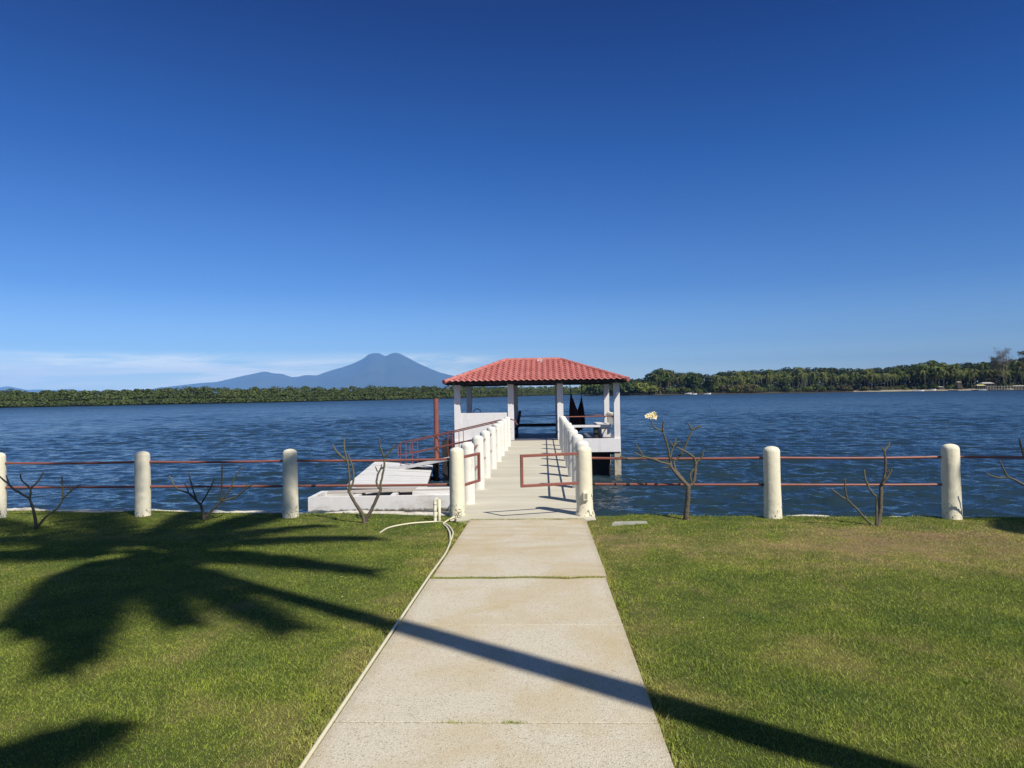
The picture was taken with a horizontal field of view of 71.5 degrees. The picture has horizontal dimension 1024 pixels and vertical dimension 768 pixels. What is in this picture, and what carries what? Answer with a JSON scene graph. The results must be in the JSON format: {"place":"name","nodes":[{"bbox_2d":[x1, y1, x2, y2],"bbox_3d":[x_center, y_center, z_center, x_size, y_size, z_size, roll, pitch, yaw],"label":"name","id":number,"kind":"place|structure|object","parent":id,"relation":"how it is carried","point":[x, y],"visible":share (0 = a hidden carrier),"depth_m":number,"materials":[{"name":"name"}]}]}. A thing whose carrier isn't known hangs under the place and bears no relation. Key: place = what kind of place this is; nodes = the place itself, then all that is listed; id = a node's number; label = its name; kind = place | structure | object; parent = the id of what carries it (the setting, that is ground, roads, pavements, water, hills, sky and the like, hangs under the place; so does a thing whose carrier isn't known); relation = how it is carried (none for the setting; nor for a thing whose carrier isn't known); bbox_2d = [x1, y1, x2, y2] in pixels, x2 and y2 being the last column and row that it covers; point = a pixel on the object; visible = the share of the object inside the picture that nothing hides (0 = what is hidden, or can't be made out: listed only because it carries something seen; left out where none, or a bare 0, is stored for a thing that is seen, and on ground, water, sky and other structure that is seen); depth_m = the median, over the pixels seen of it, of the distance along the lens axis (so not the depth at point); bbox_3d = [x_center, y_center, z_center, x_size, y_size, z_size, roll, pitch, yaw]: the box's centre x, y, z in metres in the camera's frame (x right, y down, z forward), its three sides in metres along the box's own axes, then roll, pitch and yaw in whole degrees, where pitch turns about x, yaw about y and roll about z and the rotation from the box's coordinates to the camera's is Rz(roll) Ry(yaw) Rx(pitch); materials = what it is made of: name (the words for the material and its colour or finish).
{"place":"outdoors","nodes":[
{"label":"outdoors","id":0,"kind":"place"},
{"bbox_2d":[0,386,104,394],"bbox_3d":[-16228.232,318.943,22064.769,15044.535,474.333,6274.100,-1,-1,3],"label":"hills","id":1,"kind":"structure","parent":0,"point":[9,388],"depth_m":21808.08,"materials":[{"name":"blue"}]},
{"bbox_2d":[1,394,579,407],"bbox_3d":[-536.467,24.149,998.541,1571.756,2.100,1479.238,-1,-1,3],"label":"mangrove shore","id":2,"kind":"structure","parent":0,"point":[259,402],"depth_m":414.78,"materials":[{"name":"plant"}]},
{"bbox_2d":[0,394,582,407],"bbox_3d":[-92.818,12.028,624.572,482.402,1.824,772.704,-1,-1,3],"label":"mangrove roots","id":3,"kind":"object","parent":2,"relation":"on","point":[235,402],"visible":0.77,"depth_m":401.69,"materials":[{"name":"plant"}]},
{"bbox_2d":[0,385,583,406],"bbox_3d":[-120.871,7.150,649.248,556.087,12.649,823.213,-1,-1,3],"label":"mangrove forest","id":4,"kind":"object","parent":2,"relation":"on","point":[20,398],"visible":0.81,"depth_m":414.06,"materials":[{"name":"green plant"}]},
{"bbox_2d":[153,353,501,393],"bbox_3d":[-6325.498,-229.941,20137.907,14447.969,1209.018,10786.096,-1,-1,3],"label":"volcano hills","id":5,"kind":"structure","parent":0,"point":[398,370],"depth_m":18261.78,"materials":[{"name":"stone"}]},
{"bbox_2d":[304,519,673,767],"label":"path","id":6,"kind":"structure","parent":0,"point":[552,663],"depth_m":3.87,"materials":[{"name":"concrete"}]},
{"bbox_2d":[431,517,606,723],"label":"joint weeds","id":7,"kind":"object","parent":6,"relation":"on","point":[525,576],"visible":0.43,"depth_m":6.11,"materials":[{"name":"green plant"}]},
{"bbox_2d":[0,509,1023,767],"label":"lawn","id":8,"kind":"structure","parent":0,"point":[300,608],"depth_m":4.82,"materials":[{"name":"plant"}]},
{"bbox_2d":[0,471,80,529],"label":"frangipani","id":9,"kind":"object","parent":8,"relation":"on","point":[36,525],"visible":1,"depth_m":9.21,"materials":[{"name":"brown plant"}]},
{"bbox_2d":[169,464,254,520],"bbox_3d":[-4.087,1.474,9.704,1.224,0.776,0.095,-1,-1,6],"label":"frangipani","id":10,"kind":"object","parent":8,"relation":"on","point":[204,516],"visible":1,"depth_m":9.68,"materials":[{"name":"brown plant"}]},
{"bbox_2d":[7,507,449,515],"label":"seawall","id":11,"kind":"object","parent":8,"relation":"on","point":[345,511],"visible":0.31,"depth_m":10.28,"materials":[{"name":"concrete"}]},
{"bbox_2d":[0,447,464,517],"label":"waterfront fence","id":12,"kind":"object","parent":11,"relation":"on","point":[142,486],"visible":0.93,"depth_m":9.87,"materials":[{"name":"concrete"}]},
{"bbox_2d":[464,452,480,485],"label":"pipe gate","id":13,"kind":"structure","parent":12,"relation":"attached to","point":[478,468],"depth_m":10.22,"materials":[{"name":"metal"}]},
{"bbox_2d":[332,438,394,523],"bbox_3d":[-1.922,1.271,9.248,0.820,1.132,0.098,-1,-1,-1],"label":"frangipani","id":14,"kind":"object","parent":8,"relation":"on","point":[363,517],"visible":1,"depth_m":9.23,"materials":[{"name":"brown plant"}]},
{"bbox_2d":[298,521,453,767],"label":"garden hose","id":15,"kind":"object","parent":8,"relation":"on","point":[328,726],"visible":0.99,"depth_m":4.11,"materials":[{"name":"rubber"}]},
{"bbox_2d":[433,497,440,520],"bbox_3d":[-0.980,1.676,9.345,0.117,0.383,0.068,0,-1,-40],"label":"pipe stub","id":16,"kind":"object","parent":8,"relation":"on","point":[436,499],"visible":0.89,"depth_m":9.32,"materials":[{"name":"paint"}]},
{"bbox_2d":[442,509,461,538],"bbox_3d":[-0.777,1.697,8.705,0.239,0.177,1.499,-1,-1,1],"label":"short hose","id":17,"kind":"object","parent":8,"relation":"on","point":[456,513],"visible":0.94,"depth_m":9.18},
{"bbox_2d":[139,522,991,678],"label":"dry leaves","id":18,"kind":"object","parent":8,"relation":"on","point":[631,531],"visible":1,"depth_m":6.30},
{"bbox_2d":[612,521,646,525],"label":"cover slab","id":19,"kind":"structure","parent":8,"relation":"on","point":[616,523],"depth_m":8.84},
{"bbox_2d":[620,411,704,519],"bbox_3d":[1.932,1.063,9.130,1.092,1.442,0.175,-1,-1,3],"label":"frangipani","id":20,"kind":"object","parent":8,"relation":"on","point":[687,492],"visible":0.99,"depth_m":9.12,"materials":[{"name":"brown plant"}]},
{"bbox_2d":[791,514,900,516],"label":"seawall","id":21,"kind":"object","parent":8,"relation":"on","point":[825,515],"visible":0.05,"depth_m":9.31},
{"bbox_2d":[575,444,1022,519],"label":"waterfront fence","id":22,"kind":"object","parent":21,"relation":"on","point":[949,484],"visible":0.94,"depth_m":9.12,"materials":[{"name":"concrete"}]},
{"bbox_2d":[520,452,577,487],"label":"pipe gate","id":23,"kind":"structure","parent":22,"relation":"attached to","point":[522,484],"depth_m":9.38,"materials":[{"name":"metal"}]},
{"bbox_2d":[583,492,588,500],"bbox_3d":[0.981,1.492,9.450,0.070,0.110,0.052,-1,-1,3],"label":"post light","id":24,"kind":"object","parent":22,"relation":"attached to","point":[585,496],"visible":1,"depth_m":9.43,"materials":[{"name":"paint"}]},
{"bbox_2d":[830,442,891,526],"bbox_3d":[4.173,1.212,8.523,0.716,1.030,0.148,-1,-1,3],"label":"frangipani","id":25,"kind":"object","parent":8,"relation":"on","point":[878,514],"visible":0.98,"depth_m":8.48,"materials":[{"name":"brown plant"}]},
{"bbox_2d":[986,438,1023,485],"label":"frangipani","id":26,"kind":"object","parent":8,"relation":"on","point":[1006,474],"visible":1,"depth_m":8.49,"materials":[{"name":"brown plant"}]},
{"bbox_2d":[0,390,1023,516],"bbox_3d":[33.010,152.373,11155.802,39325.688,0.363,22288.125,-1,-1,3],"label":"water","id":27,"kind":"structure","parent":0,"point":[911,423],"depth_m":40.23,"materials":[{"name":"liquid"}]},
{"bbox_2d":[308,487,449,511],"bbox_3d":[-2.847,3.113,18.797,4.716,0.630,1.300,-1,-1,0],"label":"concrete pontoon","id":28,"kind":"object","parent":27,"relation":"on","point":[419,501],"visible":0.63,"depth_m":18.15,"materials":[{"name":"white paint"}]},
{"bbox_2d":[327,488,415,493],"bbox_3d":[-3.111,2.848,19.083,3.578,0.035,0.420,-1,-1,-7],"label":"loose plank","id":29,"kind":"object","parent":28,"relation":"on","point":[362,491],"visible":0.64,"depth_m":18.88,"materials":[{"name":"wood"}]},
{"bbox_2d":[356,483,440,487],"bbox_3d":[-2.722,2.772,19.436,3.009,0.035,0.300,-1,-1,-4],"label":"loose plank","id":30,"kind":"object","parent":28,"relation":"on","point":[394,486],"visible":0.21,"depth_m":19.26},
{"bbox_2d":[400,488,449,491],"bbox_3d":[-2.024,2.781,18.666,1.820,0.035,0.200,-1,-1,-9],"label":"loose plank","id":31,"kind":"object","parent":28,"relation":"on","point":[423,490],"visible":0.64,"depth_m":18.56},
{"bbox_2d":[347,462,432,489],"bbox_3d":[-3.875,3.103,24.030,2.327,0.343,7.566,-1,-1,-4],"label":"floating dock","id":32,"kind":"object","parent":27,"relation":"on","point":[394,473],"visible":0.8,"depth_m":22.61,"materials":[{"name":"white paint"}]},
{"bbox_2d":[397,419,517,468],"bbox_3d":[-1.890,2.059,24.000,4.310,1.764,0.790,-1,-1,26],"label":"gangway","id":33,"kind":"object","parent":32,"relation":"on","point":[412,465],"visible":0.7,"depth_m":24.23,"materials":[{"name":"red metal"}]},
{"bbox_2d":[433,398,439,480],"bbox_3d":[-2.629,2.664,24.711,0.210,4.321,0.488,-1,-1,3],"label":"mooring pole","id":34,"kind":"object","parent":27,"relation":"in","point":[436,476],"visible":0.57,"depth_m":24.80,"materials":[{"name":"metal"}]},
{"bbox_2d":[450,440,595,523],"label":"jetty","id":35,"kind":"object","parent":27,"relation":"in","point":[503,494],"visible":0.45,"depth_m":12.05,"materials":[{"name":"concrete"}]},
{"bbox_2d":[461,417,510,504],"bbox_3d":[-0.356,1.480,17.780,0.235,1.030,14.312,-1,-1,3],"label":"jetty railing","id":36,"kind":"object","parent":35,"relation":"on","point":[491,444],"visible":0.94,"depth_m":13.94,"materials":[{"name":"concrete"}]},
{"bbox_2d":[559,416,588,502],"bbox_3d":[1.373,1.452,17.705,0.238,1.030,14.309,-1,-1,3],"label":"jetty railing","id":37,"kind":"object","parent":35,"relation":"on","point":[571,439],"visible":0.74,"depth_m":13.89,"materials":[{"name":"concrete"}]},
{"bbox_2d":[442,357,629,476],"bbox_3d":[0.882,1.948,27.100,6.622,5.906,5.534,-1,-1,3],"label":"gazebo","id":38,"kind":"object","parent":27,"relation":"in","point":[512,374],"visible":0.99,"depth_m":25.11,"materials":[{"name":"tile"}]},
{"bbox_2d":[569,383,584,431],"bbox_3d":[2.527,0.914,27.441,0.533,1.861,2.009,-1,-1,19],"label":"hammock","id":39,"kind":"object","parent":38,"relation":"hanging from","point":[573,411],"visible":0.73,"depth_m":27.02,"materials":[{"name":"fabric"}]},
{"bbox_2d":[572,424,611,437],"bbox_3d":[2.723,1.708,25.600,1.680,0.483,0.470,-1,-1,3],"label":"table","id":40,"kind":"object","parent":38,"relation":"on","point":[595,430],"visible":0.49,"depth_m":25.42,"materials":[{"name":"white paint"}]},
{"bbox_2d":[594,422,609,436],"bbox_3d":[3.472,1.742,27.353,0.420,0.438,2.700,-1,-1,3],"label":"side bench","id":41,"kind":"object","parent":38,"relation":"on","point":[604,431],"visible":0.58,"depth_m":26.06,"materials":[{"name":"white paint"}]},
{"bbox_2d":[987,385,1021,389],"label":"timber pier","id":42,"kind":"structure","parent":27,"relation":"in","point":[1007,386],"depth_m":492.49,"materials":[{"name":"wood"}]},
{"bbox_2d":[0,0,1023,391],"label":"sky","id":43,"kind":"structure","parent":0,"point":[192,191],"materials":[{"name":"blue"}]},
{"bbox_2d":[514,411,520,436],"bbox_3d":[0.048,1.522,27.308,0.634,0.985,0.600,-1,-1,3],"label":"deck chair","id":44,"kind":"object","parent":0,"point":[518,421],"visible":0.61,"depth_m":27.00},
{"bbox_2d":[584,387,1023,395],"bbox_3d":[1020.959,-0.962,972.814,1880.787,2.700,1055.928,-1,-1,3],"label":"rocky shore","id":45,"kind":"structure","parent":0,"point":[741,392],"depth_m":569.63,"materials":[{"name":"stone"}]},
{"bbox_2d":[575,385,590,393],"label":"shore bush","id":46,"kind":"object","parent":45,"relation":"on","point":[579,389],"visible":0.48,"depth_m":644.40,"materials":[{"name":"green plant"}]},
{"bbox_2d":[585,384,600,394],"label":"shore bush","id":47,"kind":"object","parent":45,"relation":"on","point":[588,388],"visible":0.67,"depth_m":621.22,"materials":[{"name":"green plant"}]},
{"bbox_2d":[611,381,632,394],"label":"shore bush","id":48,"kind":"object","parent":45,"relation":"on","point":[621,386],"visible":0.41,"depth_m":577.30,"materials":[{"name":"green plant"}]},
{"bbox_2d":[621,382,638,394],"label":"shore bush","id":49,"kind":"object","parent":45,"relation":"on","point":[630,386],"visible":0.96,"depth_m":573.64,"materials":[{"name":"green plant"}]},
{"bbox_2d":[627,382,644,392],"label":"shore bush","id":50,"kind":"object","parent":45,"relation":"on","point":[637,385],"visible":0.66,"depth_m":574.84,"materials":[{"name":"green plant"}]},
{"bbox_2d":[637,383,658,393],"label":"shore bush","id":51,"kind":"object","parent":45,"relation":"on","point":[647,388],"visible":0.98,"depth_m":571.34,"materials":[{"name":"green plant"}]},
{"bbox_2d":[649,386,663,393],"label":"shore bush","id":52,"kind":"object","parent":45,"relation":"on","point":[650,392],"visible":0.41,"depth_m":577.69,"materials":[{"name":"green plant"}]},
{"bbox_2d":[647,368,669,393],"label":"broadleaf tree","id":53,"kind":"object","parent":45,"relation":"on","point":[653,376],"visible":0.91,"depth_m":577.57,"materials":[{"name":"green plant"}]},
{"bbox_2d":[658,369,676,393],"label":"broadleaf tree","id":54,"kind":"object","parent":45,"relation":"on","point":[670,377],"visible":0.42,"depth_m":582.28,"materials":[{"name":"green plant"}]},
{"bbox_2d":[664,386,677,393],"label":"shore bush","id":55,"kind":"object","parent":45,"relation":"on","point":[670,389],"visible":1,"depth_m":571.26,"materials":[{"name":"green plant"}]},
{"bbox_2d":[680,386,691,392],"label":"shore bush","id":56,"kind":"object","parent":45,"relation":"on","point":[685,389],"visible":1,"depth_m":566.90,"materials":[{"name":"green plant"}]},
{"bbox_2d":[686,373,700,387],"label":"broadleaf tree","id":57,"kind":"object","parent":45,"relation":"on","point":[692,378],"visible":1,"depth_m":567.58,"materials":[{"name":"green plant"}]},
{"bbox_2d":[709,382,730,392],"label":"shore bush","id":58,"kind":"object","parent":45,"relation":"on","point":[716,387],"visible":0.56,"depth_m":573.59,"materials":[{"name":"green plant"}]},
{"bbox_2d":[718,384,732,392],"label":"shore bush","id":59,"kind":"object","parent":45,"relation":"on","point":[724,388],"visible":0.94,"depth_m":566.81,"materials":[{"name":"green plant"}]},
{"bbox_2d":[728,373,740,384],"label":"broadleaf tree","id":60,"kind":"object","parent":45,"relation":"on","point":[733,381],"visible":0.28,"depth_m":592.83,"materials":[{"name":"green plant"}]},
{"bbox_2d":[730,384,743,392],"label":"shore bush","id":61,"kind":"object","parent":45,"relation":"on","point":[740,386],"visible":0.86,"depth_m":565.27,"materials":[{"name":"green plant"}]},
{"bbox_2d":[739,371,756,383],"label":"broadleaf tree","id":62,"kind":"object","parent":45,"relation":"on","point":[747,373],"visible":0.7,"depth_m":589.55,"materials":[{"name":"green plant"}]},
{"bbox_2d":[744,384,758,392],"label":"shore bush","id":63,"kind":"object","parent":45,"relation":"on","point":[750,387],"visible":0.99,"depth_m":563.61,"materials":[{"name":"green plant"}]},
{"bbox_2d":[766,375,773,391],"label":"coconut palm","id":64,"kind":"object","parent":45,"relation":"on","point":[770,376],"visible":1,"depth_m":567.07,"materials":[{"name":"green plant"}]},
{"bbox_2d":[764,369,777,382],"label":"broadleaf tree","id":65,"kind":"object","parent":45,"relation":"on","point":[769,372],"visible":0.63,"depth_m":593.64,"materials":[{"name":"green plant"}]},
{"bbox_2d":[773,385,781,391],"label":"shore bush","id":66,"kind":"object","parent":45,"relation":"on","point":[777,388],"visible":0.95,"depth_m":572.58,"materials":[{"name":"green plant"}]},
{"bbox_2d":[777,371,788,391],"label":"broadleaf tree","id":67,"kind":"object","parent":45,"relation":"on","point":[783,373],"visible":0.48,"depth_m":596.70,"materials":[{"name":"green plant"}]},
{"bbox_2d":[782,384,792,391],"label":"shore bush","id":68,"kind":"object","parent":45,"relation":"on","point":[787,388],"visible":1,"depth_m":565.73,"materials":[{"name":"green plant"}]},
{"bbox_2d":[792,367,804,387],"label":"coconut palm","id":69,"kind":"object","parent":45,"relation":"on","point":[800,369],"visible":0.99,"depth_m":573.80,"materials":[{"name":"green plant"}]},
{"bbox_2d":[794,374,805,385],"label":"broadleaf tree","id":70,"kind":"object","parent":45,"relation":"on","point":[800,381],"visible":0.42,"depth_m":588.41,"materials":[{"name":"green plant"}]},
{"bbox_2d":[580,359,1023,393],"bbox_3d":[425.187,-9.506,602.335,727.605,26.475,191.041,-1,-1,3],"label":"coastal woodland","id":71,"kind":"object","parent":45,"relation":"on","point":[705,384],"visible":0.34,"depth_m":596.84,"materials":[{"name":"green plant"}]},
{"bbox_2d":[808,372,819,391],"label":"coconut palm","id":72,"kind":"object","parent":45,"relation":"on","point":[814,373],"visible":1,"depth_m":565.82,"materials":[{"name":"green plant"}]},
{"bbox_2d":[814,384,826,390],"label":"shore bush","id":73,"kind":"object","parent":45,"relation":"on","point":[820,387],"visible":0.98,"depth_m":562.80,"materials":[{"name":"green plant"}]},
{"bbox_2d":[816,369,832,383],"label":"broadleaf tree","id":74,"kind":"object","parent":45,"relation":"on","point":[825,371],"visible":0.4,"depth_m":597.48,"materials":[{"name":"green plant"}]},
{"bbox_2d":[834,384,848,390],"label":"shore bush","id":75,"kind":"object","parent":45,"relation":"on","point":[842,387],"visible":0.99,"depth_m":560.94,"materials":[{"name":"green plant"}]},
{"bbox_2d":[839,371,854,390],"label":"broadleaf tree","id":76,"kind":"object","parent":45,"relation":"on","point":[847,373],"visible":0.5,"depth_m":584.75,"materials":[{"name":"green plant"}]},
{"bbox_2d":[888,367,903,386],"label":"broadleaf tree","id":77,"kind":"object","parent":45,"relation":"on","point":[895,370],"visible":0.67,"depth_m":571.14,"materials":[{"name":"green plant"}]},
{"bbox_2d":[903,367,922,389],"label":"broadleaf tree","id":78,"kind":"object","parent":45,"relation":"on","point":[905,370],"visible":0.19,"depth_m":571.95,"materials":[{"name":"green plant"}]},
{"bbox_2d":[905,363,932,384],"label":"broadleaf tree","id":79,"kind":"object","parent":45,"relation":"on","point":[916,367],"visible":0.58,"depth_m":551.96,"materials":[{"name":"green plant"}]},
{"bbox_2d":[917,370,927,381],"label":"coconut palm","id":80,"kind":"object","parent":45,"relation":"on","point":[923,371],"visible":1,"depth_m":542.04,"materials":[{"name":"green plant"}]},
{"bbox_2d":[927,382,936,388],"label":"shore bush","id":81,"kind":"object","parent":45,"relation":"on","point":[932,386],"visible":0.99,"depth_m":542.12,"materials":[{"name":"green plant"}]},
{"bbox_2d":[920,360,944,383],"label":"broadleaf tree","id":82,"kind":"object","parent":45,"relation":"on","point":[929,368],"visible":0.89,"depth_m":542.91,"materials":[{"name":"green plant"}]},
{"bbox_2d":[938,370,949,389],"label":"coconut palm","id":83,"kind":"object","parent":45,"relation":"on","point":[943,372],"visible":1,"depth_m":532.32,"materials":[{"name":"green plant"}]},
{"bbox_2d":[936,363,955,384],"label":"broadleaf tree","id":84,"kind":"object","parent":45,"relation":"on","point":[943,375],"visible":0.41,"depth_m":546.68,"materials":[{"name":"green plant"}]},
{"bbox_2d":[946,369,959,377],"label":"coconut palm","id":85,"kind":"object","parent":45,"relation":"on","point":[952,370],"visible":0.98,"depth_m":539.29,"materials":[{"name":"green plant"}]},
{"bbox_2d":[946,363,960,383],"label":"coconut palm","id":86,"kind":"object","parent":45,"relation":"on","point":[953,365],"visible":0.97,"depth_m":538.34,"materials":[{"name":"green plant"}]},
{"bbox_2d":[958,368,975,386],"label":"broadleaf tree","id":87,"kind":"object","parent":45,"relation":"on","point":[962,378],"visible":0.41,"depth_m":549.99,"materials":[{"name":"green plant"}]},
{"bbox_2d":[966,383,976,388],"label":"shore bush","id":88,"kind":"object","parent":45,"relation":"on","point":[970,386],"visible":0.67,"depth_m":532.64,"materials":[{"name":"green plant"}]},
{"bbox_2d":[968,369,981,381],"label":"coconut palm","id":89,"kind":"object","parent":45,"relation":"on","point":[971,370],"visible":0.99,"depth_m":525.97,"materials":[{"name":"green plant"}]},
{"bbox_2d":[974,384,985,388],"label":"beach house","id":90,"kind":"structure","parent":45,"relation":"on","point":[979,386],"depth_m":504.45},
{"bbox_2d":[976,362,991,381],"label":"coconut palm","id":91,"kind":"object","parent":45,"relation":"on","point":[984,365],"visible":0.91,"depth_m":530.45,"materials":[{"name":"green plant"}]},
{"bbox_2d":[976,365,992,381],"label":"broadleaf tree","id":92,"kind":"object","parent":45,"relation":"on","point":[981,370],"visible":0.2,"depth_m":548.39,"materials":[{"name":"green plant"}]},
{"bbox_2d":[986,371,1001,383],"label":"broadleaf tree","id":93,"kind":"object","parent":45,"relation":"on","point":[994,376],"visible":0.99,"depth_m":520.69,"materials":[{"name":"green plant"}]},
{"bbox_2d":[988,355,1004,384],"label":"casuarina tree","id":94,"kind":"object","parent":45,"relation":"on","point":[995,359],"visible":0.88,"depth_m":527.77,"materials":[{"name":"green plant"}]},
{"bbox_2d":[996,381,1007,387],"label":"shore bush","id":95,"kind":"object","parent":45,"relation":"on","point":[1002,383],"visible":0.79,"depth_m":519.05,"materials":[{"name":"green plant"}]},
{"bbox_2d":[1002,364,1021,383],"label":"broadleaf tree","id":96,"kind":"object","parent":45,"relation":"on","point":[1009,366],"visible":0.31,"depth_m":541.28,"materials":[{"name":"green plant"}]},
{"bbox_2d":[1010,361,1021,384],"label":"coconut palm","id":97,"kind":"object","parent":45,"relation":"on","point":[1016,362],"visible":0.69,"depth_m":520.95,"materials":[{"name":"green plant"}]},
{"bbox_2d":[1015,351,1023,373],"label":"casuarina tree","id":98,"kind":"object","parent":45,"relation":"on","point":[1020,360],"visible":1,"depth_m":500.99,"materials":[{"name":"green plant"}]},
{"bbox_2d":[854,388,1013,391],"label":"sandy shore","id":99,"kind":"structure","parent":0,"point":[928,390],"depth_m":535.14,"materials":[{"name":"sand"}]},
{"bbox_2d":[956,382,961,388],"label":"beach house","id":100,"kind":"structure","parent":99,"relation":"on","point":[958,385],"depth_m":518.62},
{"bbox_2d":[978,382,994,388],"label":"beach house","id":101,"kind":"structure","parent":99,"relation":"on","point":[988,383],"depth_m":509.50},
{"bbox_2d":[989,347,1014,388],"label":"casuarina tree","id":102,"kind":"object","parent":99,"relation":"on","point":[1003,361],"visible":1,"depth_m":519.81,"materials":[{"name":"green plant"}]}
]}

